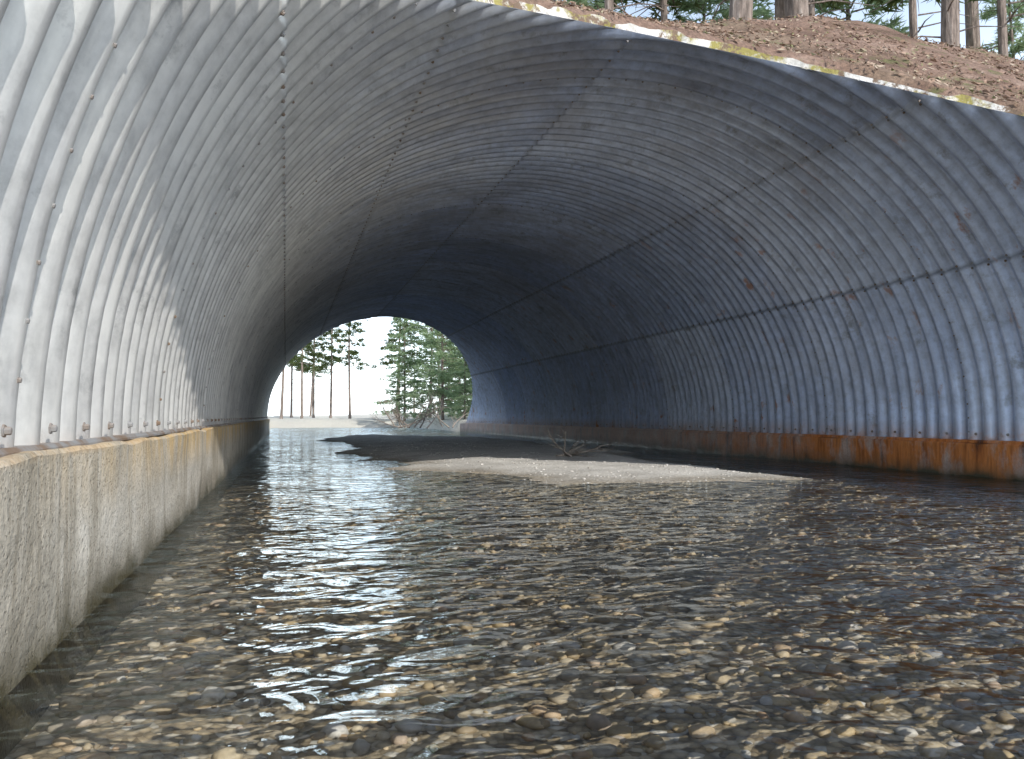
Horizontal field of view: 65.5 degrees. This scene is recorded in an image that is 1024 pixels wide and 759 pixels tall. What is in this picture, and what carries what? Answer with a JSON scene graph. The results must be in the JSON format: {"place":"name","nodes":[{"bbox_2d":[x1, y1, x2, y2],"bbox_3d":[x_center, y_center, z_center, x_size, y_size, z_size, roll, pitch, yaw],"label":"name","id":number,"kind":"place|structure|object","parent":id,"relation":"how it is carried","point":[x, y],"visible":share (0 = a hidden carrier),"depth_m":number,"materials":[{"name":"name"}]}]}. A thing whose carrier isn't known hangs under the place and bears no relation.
{"place":"outdoors","nodes":[
{"label":"outdoors","id":0,"kind":"place"},
{"bbox_2d":[0,427,1023,758],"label":"stream water","id":1,"kind":"structure","parent":0,"point":[496,503],"depth_m":3.78,"materials":[{"name":"liquid"}]},
{"bbox_2d":[4,430,1023,758],"bbox_3d":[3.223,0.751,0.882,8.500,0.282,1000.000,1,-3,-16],"label":"stream bed","id":2,"kind":"object","parent":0,"point":[262,738],"visible":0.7,"depth_m":2.93,"materials":[{"name":"brown gravel"}]},
{"bbox_2d":[16,479,1023,758],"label":"river stones","id":3,"kind":"object","parent":2,"relation":"on","point":[618,735],"visible":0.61,"depth_m":2.82,"materials":[{"name":"brown stone"}]},
{"bbox_2d":[546,427,615,456],"bbox_3d":[1.091,0.913,11.811,1.289,0.547,0.767,1,-3,-16],"label":"driftwood","id":4,"kind":"object","parent":2,"relation":"on","point":[570,453],"visible":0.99,"depth_m":11.69,"materials":[{"name":"brown wood"}]},
{"bbox_2d":[315,435,857,500],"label":"pebbles","id":5,"kind":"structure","parent":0,"point":[665,465],"depth_m":10.22,"materials":[{"name":"grey gravel"}]},
{"bbox_2d":[268,0,1023,433],"bbox_3d":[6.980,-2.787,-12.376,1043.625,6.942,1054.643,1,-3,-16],"label":"ground","id":6,"kind":"structure","parent":0,"point":[822,60],"depth_m":8.92,"materials":[{"name":"brown soil"}]},
{"bbox_2d":[0,419,269,758],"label":"concrete footing","id":7,"kind":"object","parent":6,"relation":"on","point":[86,531],"visible":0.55,"depth_m":2.53,"materials":[{"name":"grey concrete"}]},
{"bbox_2d":[277,345,310,418],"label":"pine tree","id":8,"kind":"object","parent":6,"relation":"on","point":[293,359],"visible":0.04,"depth_m":55.62,"materials":[{"name":"green plant"}]},
{"bbox_2d":[287,348,318,417],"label":"pine tree","id":9,"kind":"object","parent":6,"relation":"on","point":[291,397],"visible":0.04,"depth_m":69.48,"materials":[{"name":"green plant"}]},
{"bbox_2d":[287,339,324,418],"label":"pine tree","id":10,"kind":"object","parent":6,"relation":"on","point":[306,370],"visible":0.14,"depth_m":60.03,"materials":[{"name":"green plant"}]},
{"bbox_2d":[293,343,334,415],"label":"pine tree","id":11,"kind":"object","parent":6,"relation":"on","point":[318,376],"visible":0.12,"depth_m":87.16,"materials":[{"name":"green plant"}]},
{"bbox_2d":[291,327,337,417],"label":"pine tree","id":12,"kind":"object","parent":6,"relation":"on","point":[321,339],"visible":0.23,"depth_m":67.78,"materials":[{"name":"green plant"}]},
{"bbox_2d":[306,326,350,417],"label":"pine tree","id":13,"kind":"object","parent":6,"relation":"on","point":[331,359],"visible":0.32,"depth_m":62.43,"materials":[{"name":"green plant"}]},
{"bbox_2d":[326,318,376,418],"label":"pine tree","id":14,"kind":"object","parent":6,"relation":"on","point":[351,353],"visible":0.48,"depth_m":59.00,"materials":[{"name":"green plant"}]},
{"bbox_2d":[378,317,414,411],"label":"pine tree","id":15,"kind":"object","parent":6,"relation":"on","point":[388,365],"visible":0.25,"depth_m":74.53,"materials":[{"name":"green plant"}]},
{"bbox_2d":[372,317,423,420],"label":"fir tree","id":16,"kind":"object","parent":6,"relation":"on","point":[399,374],"visible":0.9,"depth_m":49.94,"materials":[{"name":"green plant"}]},
{"bbox_2d":[374,318,421,415],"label":"pine tree","id":17,"kind":"object","parent":6,"relation":"on","point":[390,362],"visible":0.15,"depth_m":59.89,"materials":[{"name":"green plant"}]},
{"bbox_2d":[363,380,468,428],"bbox_3d":[-4.147,1.137,36.487,4.330,2.537,5.874,2,-3,-34],"label":"brush pile","id":18,"kind":"object","parent":6,"relation":"on","point":[399,419],"visible":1,"depth_m":35.73,"materials":[{"name":"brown wood"}]},
{"bbox_2d":[388,321,455,417],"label":"fir tree","id":19,"kind":"object","parent":6,"relation":"on","point":[426,352],"visible":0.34,"depth_m":50.08,"materials":[{"name":"green plant"}]},
{"bbox_2d":[416,323,447,399],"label":"pine tree","id":20,"kind":"object","parent":6,"relation":"on","point":[438,350],"visible":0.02,"depth_m":58.98,"materials":[{"name":"green plant"}]},
{"bbox_2d":[410,340,455,412],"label":"distant trees","id":21,"kind":"object","parent":6,"relation":"on","point":[414,346],"depth_m":146.86,"materials":[{"name":"green plant"}]},
{"bbox_2d":[404,327,471,420],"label":"fir tree","id":22,"kind":"object","parent":6,"relation":"on","point":[441,354],"visible":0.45,"depth_m":41.31,"materials":[{"name":"green plant"}]},
{"bbox_2d":[413,331,470,412],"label":"fir tree","id":23,"kind":"object","parent":6,"relation":"on","point":[454,376],"visible":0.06,"depth_m":45.86,"materials":[{"name":"green plant"}]},
{"bbox_2d":[445,350,472,418],"bbox_3d":[-2.143,-0.232,39.006,2.233,4.852,2.410,1,-3,-22],"label":"fir tree","id":24,"kind":"object","parent":6,"relation":"on","point":[463,378],"visible":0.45,"depth_m":38.77,"materials":[{"name":"green plant"}]},
{"bbox_2d":[450,367,472,409],"bbox_3d":[-1.387,-0.888,37.997,2.677,5.818,2.857,2,-4,-41],"label":"fir tree","id":25,"kind":"object","parent":6,"relation":"on","point":[466,396],"visible":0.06,"depth_m":37.85,"materials":[{"name":"green plant"}]},
{"bbox_2d":[452,376,471,406],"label":"fir tree","id":26,"kind":"object","parent":6,"relation":"on","point":[463,393],"visible":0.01,"depth_m":40.78,"materials":[{"name":"green plant"}]},
{"bbox_2d":[552,0,603,8],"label":"fir tree","id":27,"kind":"object","parent":6,"relation":"on","point":[600,4],"visible":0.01,"depth_m":16.45,"materials":[{"name":"green plant"}]},
{"bbox_2d":[567,0,625,13],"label":"fir tree","id":28,"kind":"object","parent":6,"relation":"on","point":[619,11],"visible":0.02,"depth_m":20.71,"materials":[{"name":"green plant"}]},
{"bbox_2d":[604,0,677,12],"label":"pine tree","id":29,"kind":"object","parent":6,"relation":"on","point":[609,4],"visible":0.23,"depth_m":15.33,"materials":[{"name":"brown plant"}]},
{"bbox_2d":[590,0,703,22],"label":"pine tree","id":30,"kind":"object","parent":6,"relation":"on","point":[664,10],"visible":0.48,"depth_m":17.89,"materials":[{"name":"green plant"}]},
{"bbox_2d":[651,0,729,23],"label":"fir tree","id":31,"kind":"object","parent":6,"relation":"on","point":[688,5],"visible":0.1,"depth_m":19.12,"materials":[{"name":"green plant"}]},
{"bbox_2d":[708,0,774,22],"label":"fir tree","id":32,"kind":"object","parent":6,"relation":"on","point":[759,12],"visible":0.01,"depth_m":21.75,"materials":[{"name":"green plant"}]},
{"bbox_2d":[460,423,1023,494],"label":"concrete footing","id":33,"kind":"object","parent":6,"relation":"on","point":[1000,462],"visible":0.41,"depth_m":11.03,"materials":[{"name":"concrete"}]},
{"bbox_2d":[0,0,1023,456],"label":"corrugated culvert","id":34,"kind":"object","parent":33,"relation":"on","point":[218,212],"visible":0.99,"depth_m":8.17,"materials":[{"name":"metal"}]},
{"bbox_2d":[712,0,806,19],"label":"pine tree","id":35,"kind":"object","parent":6,"relation":"on","point":[738,9],"visible":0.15,"depth_m":13.48,"materials":[{"name":"brown plant"}]},
{"bbox_2d":[720,0,815,19],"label":"pine tree","id":36,"kind":"object","parent":6,"relation":"on","point":[779,9],"visible":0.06,"depth_m":17.36,"materials":[{"name":"brown plant"}]},
{"bbox_2d":[544,0,1023,104],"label":"leaf litter","id":37,"kind":"object","parent":6,"relation":"on","point":[741,39],"visible":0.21,"depth_m":8.75,"materials":[{"name":"brown plant"}]},
{"bbox_2d":[784,0,874,17],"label":"pine tree","id":38,"kind":"object","parent":6,"relation":"on","point":[794,7],"visible":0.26,"depth_m":14.22,"materials":[{"name":"brown plant"}]},
{"bbox_2d":[808,0,854,18],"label":"pine tree","id":39,"kind":"object","parent":6,"relation":"on","point":[812,7],"visible":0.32,"depth_m":16.81,"materials":[{"name":"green plant"}]},
{"bbox_2d":[815,0,921,39],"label":"fir tree","id":40,"kind":"object","parent":6,"relation":"on","point":[891,25],"visible":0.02,"depth_m":19.15,"materials":[{"name":"green plant"}]},
{"bbox_2d":[864,0,975,38],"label":"pine tree","id":41,"kind":"object","parent":6,"relation":"on","point":[913,30],"visible":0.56,"depth_m":16.72,"materials":[{"name":"brown plant"}]},
{"bbox_2d":[915,0,1021,46],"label":"pine tree","id":42,"kind":"object","parent":6,"relation":"on","point":[950,22],"visible":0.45,"depth_m":14.77,"materials":[{"name":"brown plant"}]},
{"bbox_2d":[964,0,995,47],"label":"pine tree","id":43,"kind":"object","parent":6,"relation":"on","point":[972,35],"visible":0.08,"depth_m":20.22,"materials":[{"name":"brown plant"}]},
{"bbox_2d":[964,0,1023,56],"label":"pine tree","id":44,"kind":"object","parent":6,"relation":"on","point":[1002,18],"visible":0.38,"depth_m":16.80,"materials":[{"name":"brown plant"}]},
{"bbox_2d":[976,0,1023,58],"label":"fir tree","id":45,"kind":"object","parent":6,"relation":"on","point":[989,13],"visible":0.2,"depth_m":18.15,"materials":[{"name":"green plant"}]},
{"bbox_2d":[268,0,1023,415],"label":"sky","id":46,"kind":"structure","parent":0,"point":[377,327],"materials":[{"name":"white"}]}
]}

